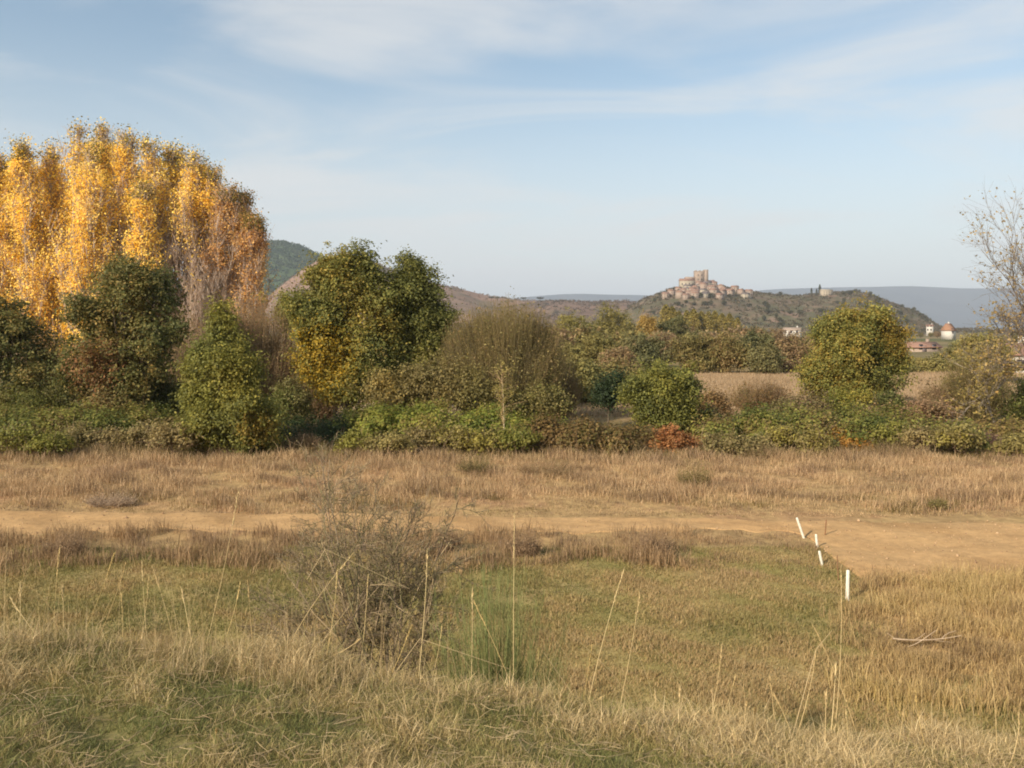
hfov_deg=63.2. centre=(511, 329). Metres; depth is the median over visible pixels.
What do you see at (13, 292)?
poplar
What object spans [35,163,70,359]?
poplar
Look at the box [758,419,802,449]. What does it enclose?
brush
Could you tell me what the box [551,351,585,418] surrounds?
twiggy shrub
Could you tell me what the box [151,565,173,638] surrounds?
grass stalk
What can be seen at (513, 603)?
grass stalk
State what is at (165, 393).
hedge bush
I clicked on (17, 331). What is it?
broadleaf tree
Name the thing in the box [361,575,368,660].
grass stalk
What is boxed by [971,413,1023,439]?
bramble bank
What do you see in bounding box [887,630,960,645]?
fallen branch
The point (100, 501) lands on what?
weed clump
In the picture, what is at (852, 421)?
bramble bank
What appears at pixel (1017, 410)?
hedge bush
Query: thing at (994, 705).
grass stalk
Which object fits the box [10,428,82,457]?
brush
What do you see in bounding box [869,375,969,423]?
hedge bush
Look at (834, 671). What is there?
grass stalk
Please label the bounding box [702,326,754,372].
belt tree
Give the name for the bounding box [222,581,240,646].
grass stalk
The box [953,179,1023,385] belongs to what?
bare tree
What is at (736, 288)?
stone house
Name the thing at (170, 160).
poplar
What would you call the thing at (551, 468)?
weed clump
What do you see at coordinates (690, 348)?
belt tree
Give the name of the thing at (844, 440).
orange shrub
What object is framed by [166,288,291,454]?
broadleaf tree
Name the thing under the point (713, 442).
brush
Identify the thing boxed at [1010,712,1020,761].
grass stalk
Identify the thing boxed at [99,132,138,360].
poplar
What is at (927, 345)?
tile roofed barn
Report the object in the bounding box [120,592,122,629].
grass stalk
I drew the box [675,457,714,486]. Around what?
weed clump
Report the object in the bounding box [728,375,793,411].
hedge bush
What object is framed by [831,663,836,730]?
grass stalk
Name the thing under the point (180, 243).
poplar
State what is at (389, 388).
hedge bush
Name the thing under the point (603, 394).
hedge bush
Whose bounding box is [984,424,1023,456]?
brush
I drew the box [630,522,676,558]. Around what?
weed clump
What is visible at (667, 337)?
valley tree
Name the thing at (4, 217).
poplar
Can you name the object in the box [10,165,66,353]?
poplar
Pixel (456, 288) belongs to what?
bare hill scrub
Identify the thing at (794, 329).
white house
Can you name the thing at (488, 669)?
green broom
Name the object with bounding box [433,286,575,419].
willow shrub
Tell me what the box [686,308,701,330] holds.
poplar
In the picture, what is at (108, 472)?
tall dry grass
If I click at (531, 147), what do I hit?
sky
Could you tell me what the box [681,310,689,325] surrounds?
poplar
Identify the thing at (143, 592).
grass stalk
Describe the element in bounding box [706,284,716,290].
stone house
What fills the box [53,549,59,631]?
grass stalk
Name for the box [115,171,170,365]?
poplar
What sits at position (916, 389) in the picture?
field grass
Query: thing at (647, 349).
belt tree
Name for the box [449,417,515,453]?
brush
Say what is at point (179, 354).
twiggy shrub
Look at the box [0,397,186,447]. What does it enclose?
bramble bank
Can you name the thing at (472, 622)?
grass stalk
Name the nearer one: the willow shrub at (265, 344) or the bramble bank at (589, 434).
the bramble bank at (589, 434)
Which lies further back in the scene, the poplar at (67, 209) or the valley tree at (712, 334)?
the valley tree at (712, 334)
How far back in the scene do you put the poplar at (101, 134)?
68.79 m
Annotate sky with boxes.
[0,0,1023,297]
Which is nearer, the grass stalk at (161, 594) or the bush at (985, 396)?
the grass stalk at (161, 594)
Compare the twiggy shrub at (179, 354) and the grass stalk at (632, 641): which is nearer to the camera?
the grass stalk at (632, 641)
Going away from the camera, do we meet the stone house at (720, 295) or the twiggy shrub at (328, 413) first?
the twiggy shrub at (328, 413)
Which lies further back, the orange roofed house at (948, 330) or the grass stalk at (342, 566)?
the orange roofed house at (948, 330)
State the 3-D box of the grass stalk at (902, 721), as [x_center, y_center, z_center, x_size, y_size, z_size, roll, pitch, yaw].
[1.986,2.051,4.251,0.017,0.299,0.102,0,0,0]
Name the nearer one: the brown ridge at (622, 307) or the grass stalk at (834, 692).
the grass stalk at (834, 692)
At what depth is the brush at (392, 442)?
35.67 m
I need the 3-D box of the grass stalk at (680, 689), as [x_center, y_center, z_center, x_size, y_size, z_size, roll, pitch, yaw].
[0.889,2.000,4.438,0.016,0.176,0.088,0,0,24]
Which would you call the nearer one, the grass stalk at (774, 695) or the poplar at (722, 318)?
the grass stalk at (774, 695)
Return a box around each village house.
[667,289,675,296]
[699,282,708,288]
[701,293,707,297]
[719,288,726,296]
[737,288,744,294]
[741,293,749,298]
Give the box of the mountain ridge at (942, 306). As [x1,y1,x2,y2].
[9,286,1023,329]
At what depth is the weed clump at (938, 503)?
25.27 m
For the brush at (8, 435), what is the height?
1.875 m
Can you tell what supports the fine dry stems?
on the ground at (436, 506)
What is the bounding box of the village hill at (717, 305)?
[620,291,939,334]
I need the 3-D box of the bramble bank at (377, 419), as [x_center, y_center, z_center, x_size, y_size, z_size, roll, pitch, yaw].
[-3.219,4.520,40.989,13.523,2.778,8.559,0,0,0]
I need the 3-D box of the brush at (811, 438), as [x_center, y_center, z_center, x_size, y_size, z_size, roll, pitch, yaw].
[13.204,4.736,36.189,2.055,2.068,1.806,0,0,0]
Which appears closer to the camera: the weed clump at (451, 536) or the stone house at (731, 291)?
the weed clump at (451, 536)
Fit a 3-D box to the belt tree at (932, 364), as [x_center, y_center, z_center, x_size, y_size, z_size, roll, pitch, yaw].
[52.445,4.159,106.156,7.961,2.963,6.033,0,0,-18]
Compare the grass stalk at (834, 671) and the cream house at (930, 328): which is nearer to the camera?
the grass stalk at (834, 671)
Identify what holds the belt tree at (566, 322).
on the ground at (436, 506)
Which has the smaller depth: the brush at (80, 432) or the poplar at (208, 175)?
the brush at (80, 432)
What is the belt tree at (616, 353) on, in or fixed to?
on the ground at (436, 506)
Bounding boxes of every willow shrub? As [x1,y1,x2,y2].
[192,289,309,403]
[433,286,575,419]
[934,352,1017,419]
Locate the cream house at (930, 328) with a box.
[926,323,933,335]
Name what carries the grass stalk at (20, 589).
on the ground at (436, 506)
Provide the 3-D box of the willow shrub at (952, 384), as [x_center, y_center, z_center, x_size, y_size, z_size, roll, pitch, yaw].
[27.835,3.319,50.040,5.028,4.255,3.773,0,0,27]
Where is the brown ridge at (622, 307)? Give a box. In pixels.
[456,301,632,327]
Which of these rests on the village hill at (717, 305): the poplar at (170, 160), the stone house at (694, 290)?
the stone house at (694, 290)
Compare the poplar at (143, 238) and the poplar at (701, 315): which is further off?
the poplar at (701, 315)
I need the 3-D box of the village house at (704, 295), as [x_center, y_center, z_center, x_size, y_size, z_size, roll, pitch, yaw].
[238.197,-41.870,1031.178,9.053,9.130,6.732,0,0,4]
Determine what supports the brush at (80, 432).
on the ground at (436, 506)
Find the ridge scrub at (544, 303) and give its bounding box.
[452,299,635,328]
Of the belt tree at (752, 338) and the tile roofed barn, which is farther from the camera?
the tile roofed barn
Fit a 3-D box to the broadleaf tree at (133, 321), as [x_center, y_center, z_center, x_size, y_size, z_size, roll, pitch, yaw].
[-21.100,0.516,45.055,8.236,10.322,6.023,0,0,-22]
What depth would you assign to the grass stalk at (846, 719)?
4.33 m
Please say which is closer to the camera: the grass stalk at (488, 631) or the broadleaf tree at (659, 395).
the grass stalk at (488, 631)
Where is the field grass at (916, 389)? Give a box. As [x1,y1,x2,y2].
[555,370,1023,418]
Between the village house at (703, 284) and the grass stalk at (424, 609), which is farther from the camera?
the village house at (703, 284)
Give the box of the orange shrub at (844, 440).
[819,425,876,451]
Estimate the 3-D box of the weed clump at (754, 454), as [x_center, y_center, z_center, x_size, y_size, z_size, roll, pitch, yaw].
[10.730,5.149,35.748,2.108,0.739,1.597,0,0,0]
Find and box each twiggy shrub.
[20,319,71,398]
[165,307,206,384]
[291,374,342,420]
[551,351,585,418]
[917,383,957,414]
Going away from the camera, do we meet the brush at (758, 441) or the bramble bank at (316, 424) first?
the brush at (758, 441)
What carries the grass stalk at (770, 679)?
on the ground at (436, 506)
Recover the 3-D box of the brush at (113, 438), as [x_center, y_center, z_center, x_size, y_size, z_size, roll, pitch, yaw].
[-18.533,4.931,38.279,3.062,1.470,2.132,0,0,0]
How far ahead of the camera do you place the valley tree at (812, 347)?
126.54 m
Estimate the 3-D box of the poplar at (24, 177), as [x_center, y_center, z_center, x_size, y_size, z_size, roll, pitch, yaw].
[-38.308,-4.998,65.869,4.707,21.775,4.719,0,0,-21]
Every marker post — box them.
[796,517,804,537]
[818,551,823,565]
[845,570,849,600]
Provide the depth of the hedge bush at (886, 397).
46.72 m
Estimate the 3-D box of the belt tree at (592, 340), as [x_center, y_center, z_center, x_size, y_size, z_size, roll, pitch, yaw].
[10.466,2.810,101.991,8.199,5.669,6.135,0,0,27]
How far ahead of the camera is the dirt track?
22.93 m
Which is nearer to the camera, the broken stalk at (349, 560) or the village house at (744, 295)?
the broken stalk at (349, 560)
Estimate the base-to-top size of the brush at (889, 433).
1.793 m
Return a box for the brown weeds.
[0,504,840,578]
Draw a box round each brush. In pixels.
[0,417,41,455]
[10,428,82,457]
[54,416,120,449]
[78,422,138,449]
[113,415,164,450]
[142,415,210,452]
[333,424,381,454]
[358,429,422,456]
[395,421,440,447]
[420,411,478,451]
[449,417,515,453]
[490,423,545,453]
[695,426,747,457]
[733,428,790,457]
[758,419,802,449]
[793,416,839,456]
[859,416,918,448]
[894,422,942,452]
[923,418,991,453]
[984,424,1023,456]
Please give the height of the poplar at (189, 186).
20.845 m
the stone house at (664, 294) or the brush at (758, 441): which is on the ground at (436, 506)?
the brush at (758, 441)
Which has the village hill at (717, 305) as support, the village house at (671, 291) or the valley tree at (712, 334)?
the village house at (671, 291)
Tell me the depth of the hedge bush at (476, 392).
44.41 m
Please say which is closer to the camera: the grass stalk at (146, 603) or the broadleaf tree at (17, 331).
the grass stalk at (146, 603)
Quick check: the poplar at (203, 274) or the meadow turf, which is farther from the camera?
the poplar at (203, 274)
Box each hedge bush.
[0,376,63,413]
[8,374,93,419]
[73,381,159,417]
[143,370,190,421]
[262,373,331,421]
[342,347,485,414]
[448,362,523,415]
[499,370,580,422]
[580,366,636,425]
[689,381,745,417]
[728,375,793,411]
[759,380,839,421]
[810,380,881,412]
[867,380,912,410]
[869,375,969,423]
[983,363,1023,425]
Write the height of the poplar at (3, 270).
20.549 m
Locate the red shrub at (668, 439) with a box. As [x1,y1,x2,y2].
[639,422,705,451]
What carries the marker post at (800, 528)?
on the ground at (436, 506)
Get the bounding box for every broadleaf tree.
[0,287,69,412]
[37,245,202,410]
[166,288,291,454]
[247,237,415,413]
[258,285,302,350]
[352,244,463,411]
[612,352,714,432]
[787,290,921,406]
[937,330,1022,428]
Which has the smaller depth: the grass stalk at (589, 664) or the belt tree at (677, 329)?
the grass stalk at (589, 664)
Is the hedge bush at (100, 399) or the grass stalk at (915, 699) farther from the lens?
the hedge bush at (100, 399)
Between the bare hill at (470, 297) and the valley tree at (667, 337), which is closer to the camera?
the valley tree at (667, 337)
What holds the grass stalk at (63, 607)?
on the ground at (436, 506)
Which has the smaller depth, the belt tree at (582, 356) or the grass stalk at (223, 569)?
the grass stalk at (223, 569)
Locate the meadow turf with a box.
[0,542,1023,749]
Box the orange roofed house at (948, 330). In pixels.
[940,322,956,338]
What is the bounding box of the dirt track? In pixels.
[0,510,1023,579]
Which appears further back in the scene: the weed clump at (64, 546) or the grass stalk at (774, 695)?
the weed clump at (64, 546)
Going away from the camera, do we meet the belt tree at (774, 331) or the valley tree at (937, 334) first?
the belt tree at (774, 331)
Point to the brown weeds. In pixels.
(209, 542)
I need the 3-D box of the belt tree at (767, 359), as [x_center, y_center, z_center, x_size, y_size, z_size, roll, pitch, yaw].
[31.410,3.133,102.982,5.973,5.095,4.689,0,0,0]
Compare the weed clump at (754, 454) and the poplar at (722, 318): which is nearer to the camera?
the weed clump at (754, 454)
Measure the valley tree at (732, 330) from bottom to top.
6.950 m
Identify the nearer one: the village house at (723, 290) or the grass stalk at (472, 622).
the grass stalk at (472, 622)
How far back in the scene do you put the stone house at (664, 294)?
1092.76 m
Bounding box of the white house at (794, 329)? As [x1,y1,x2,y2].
[783,326,802,337]
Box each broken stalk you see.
[307,549,406,587]
[390,639,507,679]
[792,632,830,736]
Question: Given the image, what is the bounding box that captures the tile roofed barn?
[905,339,942,351]
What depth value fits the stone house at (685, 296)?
1030.05 m
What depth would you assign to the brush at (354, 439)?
36.27 m
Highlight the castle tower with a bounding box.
[684,270,707,281]
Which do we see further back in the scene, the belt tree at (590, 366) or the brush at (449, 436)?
the belt tree at (590, 366)
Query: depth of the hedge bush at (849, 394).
47.76 m
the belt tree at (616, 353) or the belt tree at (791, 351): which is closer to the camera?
the belt tree at (616, 353)
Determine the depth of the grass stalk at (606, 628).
4.86 m
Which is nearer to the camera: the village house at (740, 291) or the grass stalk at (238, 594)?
the grass stalk at (238, 594)
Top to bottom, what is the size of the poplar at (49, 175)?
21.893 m
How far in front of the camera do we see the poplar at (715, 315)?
276.88 m
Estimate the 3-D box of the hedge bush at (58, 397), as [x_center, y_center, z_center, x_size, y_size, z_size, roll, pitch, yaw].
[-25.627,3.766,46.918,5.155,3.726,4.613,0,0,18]
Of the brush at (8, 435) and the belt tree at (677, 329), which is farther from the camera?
the belt tree at (677, 329)
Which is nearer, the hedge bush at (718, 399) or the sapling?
the sapling
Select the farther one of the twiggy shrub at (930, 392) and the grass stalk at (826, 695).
the twiggy shrub at (930, 392)
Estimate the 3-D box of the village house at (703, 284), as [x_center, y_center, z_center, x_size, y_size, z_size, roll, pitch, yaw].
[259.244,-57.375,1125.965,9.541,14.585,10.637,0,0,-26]
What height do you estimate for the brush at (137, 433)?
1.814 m
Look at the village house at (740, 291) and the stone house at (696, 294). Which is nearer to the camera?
the stone house at (696, 294)
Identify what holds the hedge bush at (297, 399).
on the ground at (436, 506)
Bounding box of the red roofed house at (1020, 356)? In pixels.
[1006,337,1023,373]
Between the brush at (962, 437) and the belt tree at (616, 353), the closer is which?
the brush at (962, 437)
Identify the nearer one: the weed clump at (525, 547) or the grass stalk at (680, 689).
the grass stalk at (680, 689)
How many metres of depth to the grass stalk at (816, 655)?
4.34 m
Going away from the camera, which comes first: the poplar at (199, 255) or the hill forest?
the poplar at (199, 255)
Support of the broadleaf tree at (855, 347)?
on the ground at (436, 506)
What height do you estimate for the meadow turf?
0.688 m
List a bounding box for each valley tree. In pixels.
[547,324,576,350]
[567,321,607,347]
[609,326,646,351]
[646,330,678,362]
[699,330,719,341]
[718,325,747,336]
[739,325,771,339]
[805,338,820,361]
[933,331,940,337]
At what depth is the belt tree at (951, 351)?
106.97 m
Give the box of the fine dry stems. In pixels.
[0,533,1023,767]
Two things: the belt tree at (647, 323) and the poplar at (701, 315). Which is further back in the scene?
the poplar at (701, 315)
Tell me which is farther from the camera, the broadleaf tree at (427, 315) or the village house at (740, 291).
the village house at (740, 291)
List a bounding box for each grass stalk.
[10,597,32,630]
[18,581,21,629]
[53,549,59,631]
[61,587,63,632]
[82,552,115,638]
[99,561,127,636]
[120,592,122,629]
[139,578,149,649]
[141,561,146,633]
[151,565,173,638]
[180,586,193,649]
[204,491,238,652]
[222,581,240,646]
[247,579,254,657]
[286,553,353,650]
[326,571,337,656]
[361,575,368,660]
[390,626,411,675]
[418,549,428,676]
[430,627,442,683]
[471,586,473,685]
[473,601,510,681]
[513,512,514,684]
[583,643,593,699]
[589,567,624,698]
[619,588,640,706]
[678,686,681,712]
[711,643,722,712]
[722,674,735,717]
[768,672,775,725]
[772,693,792,739]
[798,647,817,731]
[812,624,858,738]
[824,689,827,748]
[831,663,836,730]
[834,564,841,735]
[845,709,847,738]
[898,706,904,744]
[914,687,925,746]
[990,669,996,747]
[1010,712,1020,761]
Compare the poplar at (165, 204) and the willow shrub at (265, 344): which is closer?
the willow shrub at (265, 344)
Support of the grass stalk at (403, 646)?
on the ground at (436, 506)
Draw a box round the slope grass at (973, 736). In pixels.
[813,725,1023,745]
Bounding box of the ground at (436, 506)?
[0,330,1023,767]
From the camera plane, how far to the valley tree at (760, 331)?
144.56 m
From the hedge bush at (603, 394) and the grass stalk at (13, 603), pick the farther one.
the hedge bush at (603, 394)
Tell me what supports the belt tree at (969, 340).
on the ground at (436, 506)
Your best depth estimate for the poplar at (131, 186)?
71.21 m
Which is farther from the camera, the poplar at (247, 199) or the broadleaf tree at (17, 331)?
the poplar at (247, 199)
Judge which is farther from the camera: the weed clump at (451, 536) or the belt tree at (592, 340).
the belt tree at (592, 340)
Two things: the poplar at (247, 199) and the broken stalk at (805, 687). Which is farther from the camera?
the poplar at (247, 199)
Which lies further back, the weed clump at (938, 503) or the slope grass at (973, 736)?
the weed clump at (938, 503)
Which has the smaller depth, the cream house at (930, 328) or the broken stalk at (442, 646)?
the broken stalk at (442, 646)
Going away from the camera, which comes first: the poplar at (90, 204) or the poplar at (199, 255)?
the poplar at (90, 204)
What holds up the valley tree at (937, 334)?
on the ground at (436, 506)
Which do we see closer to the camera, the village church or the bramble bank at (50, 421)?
the bramble bank at (50, 421)
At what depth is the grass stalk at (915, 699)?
4.29 m
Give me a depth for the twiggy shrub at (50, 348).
54.96 m
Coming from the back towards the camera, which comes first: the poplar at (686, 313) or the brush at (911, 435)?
the poplar at (686, 313)
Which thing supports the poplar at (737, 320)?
on the ground at (436, 506)
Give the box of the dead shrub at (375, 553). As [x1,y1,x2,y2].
[235,431,495,683]
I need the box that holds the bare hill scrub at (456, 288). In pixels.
[264,259,539,327]
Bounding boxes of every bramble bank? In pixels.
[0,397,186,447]
[234,406,355,446]
[327,394,574,449]
[522,405,660,457]
[681,405,740,435]
[682,395,998,454]
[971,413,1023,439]
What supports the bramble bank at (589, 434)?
on the ground at (436, 506)
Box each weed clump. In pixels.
[37,528,90,556]
[80,490,140,508]
[433,521,462,551]
[454,451,498,472]
[505,526,543,556]
[508,453,580,476]
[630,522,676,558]
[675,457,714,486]
[738,442,780,457]
[857,437,932,457]
[927,497,949,510]
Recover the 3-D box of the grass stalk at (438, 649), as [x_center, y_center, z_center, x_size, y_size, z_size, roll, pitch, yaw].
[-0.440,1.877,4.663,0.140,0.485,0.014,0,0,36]
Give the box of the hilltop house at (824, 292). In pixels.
[819,289,832,295]
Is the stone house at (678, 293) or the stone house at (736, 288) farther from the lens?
the stone house at (736, 288)
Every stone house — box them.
[662,292,669,298]
[675,290,684,298]
[682,293,689,299]
[690,288,699,295]
[691,291,698,298]
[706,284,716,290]
[709,288,718,293]
[715,293,724,299]
[726,288,734,296]
[730,285,738,291]
[745,289,752,295]
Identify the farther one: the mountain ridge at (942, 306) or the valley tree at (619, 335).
the mountain ridge at (942, 306)
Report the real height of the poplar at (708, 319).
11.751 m
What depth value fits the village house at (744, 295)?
1099.43 m
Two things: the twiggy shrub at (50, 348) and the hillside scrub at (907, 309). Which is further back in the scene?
the hillside scrub at (907, 309)
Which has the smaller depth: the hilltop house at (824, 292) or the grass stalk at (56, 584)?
the grass stalk at (56, 584)
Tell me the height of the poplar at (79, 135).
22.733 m
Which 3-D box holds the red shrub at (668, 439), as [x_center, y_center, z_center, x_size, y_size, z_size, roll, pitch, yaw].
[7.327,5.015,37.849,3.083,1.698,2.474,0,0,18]
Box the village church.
[679,279,694,287]
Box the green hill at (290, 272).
[260,244,316,294]
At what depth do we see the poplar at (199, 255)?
70.68 m
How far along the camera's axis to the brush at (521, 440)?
36.61 m
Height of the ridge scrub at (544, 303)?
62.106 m
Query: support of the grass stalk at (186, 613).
on the ground at (436, 506)
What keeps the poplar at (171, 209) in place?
on the ground at (436, 506)
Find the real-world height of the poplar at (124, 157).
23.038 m
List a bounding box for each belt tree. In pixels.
[555,306,604,330]
[557,331,601,364]
[566,347,615,406]
[572,330,622,367]
[582,302,636,341]
[595,343,641,368]
[595,351,646,386]
[616,327,676,371]
[632,310,661,335]
[657,313,703,360]
[667,329,726,372]
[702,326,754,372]
[732,323,778,371]
[741,334,788,374]
[768,326,789,341]
[770,330,822,372]
[900,352,959,372]
[930,341,966,371]
[952,323,1021,379]
[1002,331,1023,342]
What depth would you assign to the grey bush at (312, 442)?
37.77 m
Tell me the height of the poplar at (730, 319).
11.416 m
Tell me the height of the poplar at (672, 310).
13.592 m
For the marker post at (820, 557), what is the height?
0.473 m
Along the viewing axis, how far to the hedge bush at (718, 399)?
46.62 m
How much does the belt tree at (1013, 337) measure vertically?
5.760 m
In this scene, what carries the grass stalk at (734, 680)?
on the ground at (436, 506)
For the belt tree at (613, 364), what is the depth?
69.58 m
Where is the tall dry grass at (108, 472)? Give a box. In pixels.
[0,421,1023,517]
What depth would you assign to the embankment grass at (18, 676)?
4.05 m
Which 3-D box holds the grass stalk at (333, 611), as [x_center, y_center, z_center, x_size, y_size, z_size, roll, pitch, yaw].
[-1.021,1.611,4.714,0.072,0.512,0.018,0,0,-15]
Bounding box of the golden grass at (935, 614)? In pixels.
[810,554,1023,724]
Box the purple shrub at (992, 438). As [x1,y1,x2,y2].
[983,429,1001,449]
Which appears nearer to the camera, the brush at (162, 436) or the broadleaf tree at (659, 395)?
the brush at (162, 436)
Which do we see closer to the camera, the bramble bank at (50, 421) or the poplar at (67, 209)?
the bramble bank at (50, 421)
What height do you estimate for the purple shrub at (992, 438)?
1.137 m
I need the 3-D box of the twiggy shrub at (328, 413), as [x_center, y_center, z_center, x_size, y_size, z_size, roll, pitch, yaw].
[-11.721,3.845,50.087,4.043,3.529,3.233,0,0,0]
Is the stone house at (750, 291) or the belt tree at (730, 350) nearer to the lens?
the belt tree at (730, 350)
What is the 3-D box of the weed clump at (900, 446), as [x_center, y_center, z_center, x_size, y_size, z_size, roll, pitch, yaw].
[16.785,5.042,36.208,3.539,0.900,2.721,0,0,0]
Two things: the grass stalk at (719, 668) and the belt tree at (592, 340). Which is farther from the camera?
the belt tree at (592, 340)
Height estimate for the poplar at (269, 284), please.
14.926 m
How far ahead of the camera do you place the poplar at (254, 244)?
65.47 m
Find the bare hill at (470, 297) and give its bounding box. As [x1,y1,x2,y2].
[261,259,536,332]
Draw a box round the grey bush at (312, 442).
[281,430,328,450]
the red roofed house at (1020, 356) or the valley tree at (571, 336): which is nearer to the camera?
the red roofed house at (1020, 356)
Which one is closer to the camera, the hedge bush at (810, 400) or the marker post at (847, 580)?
the marker post at (847, 580)
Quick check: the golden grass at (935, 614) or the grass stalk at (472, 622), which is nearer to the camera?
the grass stalk at (472, 622)
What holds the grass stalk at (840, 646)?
on the ground at (436, 506)
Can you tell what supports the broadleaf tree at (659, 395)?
on the ground at (436, 506)
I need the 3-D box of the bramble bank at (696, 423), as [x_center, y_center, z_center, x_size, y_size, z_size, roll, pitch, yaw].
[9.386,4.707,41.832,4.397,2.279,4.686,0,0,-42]
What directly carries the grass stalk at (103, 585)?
on the ground at (436, 506)
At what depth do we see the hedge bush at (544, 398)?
45.37 m
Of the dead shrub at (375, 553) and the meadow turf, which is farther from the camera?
the meadow turf
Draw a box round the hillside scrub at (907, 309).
[623,284,1020,333]
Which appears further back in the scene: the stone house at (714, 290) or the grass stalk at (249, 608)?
the stone house at (714, 290)
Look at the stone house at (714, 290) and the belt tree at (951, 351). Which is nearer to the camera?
the belt tree at (951, 351)
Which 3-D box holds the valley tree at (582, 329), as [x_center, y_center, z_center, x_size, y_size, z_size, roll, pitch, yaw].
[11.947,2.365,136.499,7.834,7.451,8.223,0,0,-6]
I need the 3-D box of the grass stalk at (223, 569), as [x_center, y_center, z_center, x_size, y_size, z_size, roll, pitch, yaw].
[-1.684,1.440,4.795,0.233,1.027,0.016,0,0,0]
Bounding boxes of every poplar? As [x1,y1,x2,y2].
[0,132,56,345]
[0,147,30,356]
[0,156,44,353]
[0,197,17,356]
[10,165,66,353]
[25,136,72,355]
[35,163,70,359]
[38,116,114,387]
[53,136,111,291]
[55,134,121,350]
[65,116,124,302]
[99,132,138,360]
[100,123,158,305]
[112,160,168,330]
[114,132,180,324]
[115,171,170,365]
[153,161,181,366]
[154,138,201,369]
[157,156,183,367]
[160,168,206,324]
[165,144,214,353]
[168,160,224,345]
[171,156,235,345]
[185,209,234,324]
[191,178,258,338]
[216,185,269,315]
[223,198,273,340]
[226,240,280,326]
[657,304,673,326]
[665,306,679,324]
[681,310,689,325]
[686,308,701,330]
[696,311,707,329]
[702,311,715,331]
[709,310,720,330]
[715,313,728,332]
[723,313,735,329]
[735,317,740,326]
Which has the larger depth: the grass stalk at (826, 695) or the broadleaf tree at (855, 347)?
the broadleaf tree at (855, 347)
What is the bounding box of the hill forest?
[178,239,323,319]
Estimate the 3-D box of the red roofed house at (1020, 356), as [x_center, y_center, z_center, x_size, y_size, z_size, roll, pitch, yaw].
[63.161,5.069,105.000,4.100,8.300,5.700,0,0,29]
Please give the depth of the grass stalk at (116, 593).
4.72 m
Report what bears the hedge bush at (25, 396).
on the ground at (436, 506)
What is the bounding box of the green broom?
[426,554,573,698]
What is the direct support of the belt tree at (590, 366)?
on the ground at (436, 506)
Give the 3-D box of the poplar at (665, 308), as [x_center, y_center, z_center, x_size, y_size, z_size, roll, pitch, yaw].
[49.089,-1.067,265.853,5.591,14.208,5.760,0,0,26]
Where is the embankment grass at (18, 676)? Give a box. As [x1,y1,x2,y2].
[0,615,1023,767]
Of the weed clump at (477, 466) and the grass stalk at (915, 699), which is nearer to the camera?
the grass stalk at (915, 699)
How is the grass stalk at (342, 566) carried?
on the ground at (436, 506)
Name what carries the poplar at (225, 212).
on the ground at (436, 506)
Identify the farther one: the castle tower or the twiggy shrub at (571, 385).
the castle tower
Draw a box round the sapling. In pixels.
[480,355,530,450]
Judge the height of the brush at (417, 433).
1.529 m
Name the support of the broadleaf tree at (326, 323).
on the ground at (436, 506)

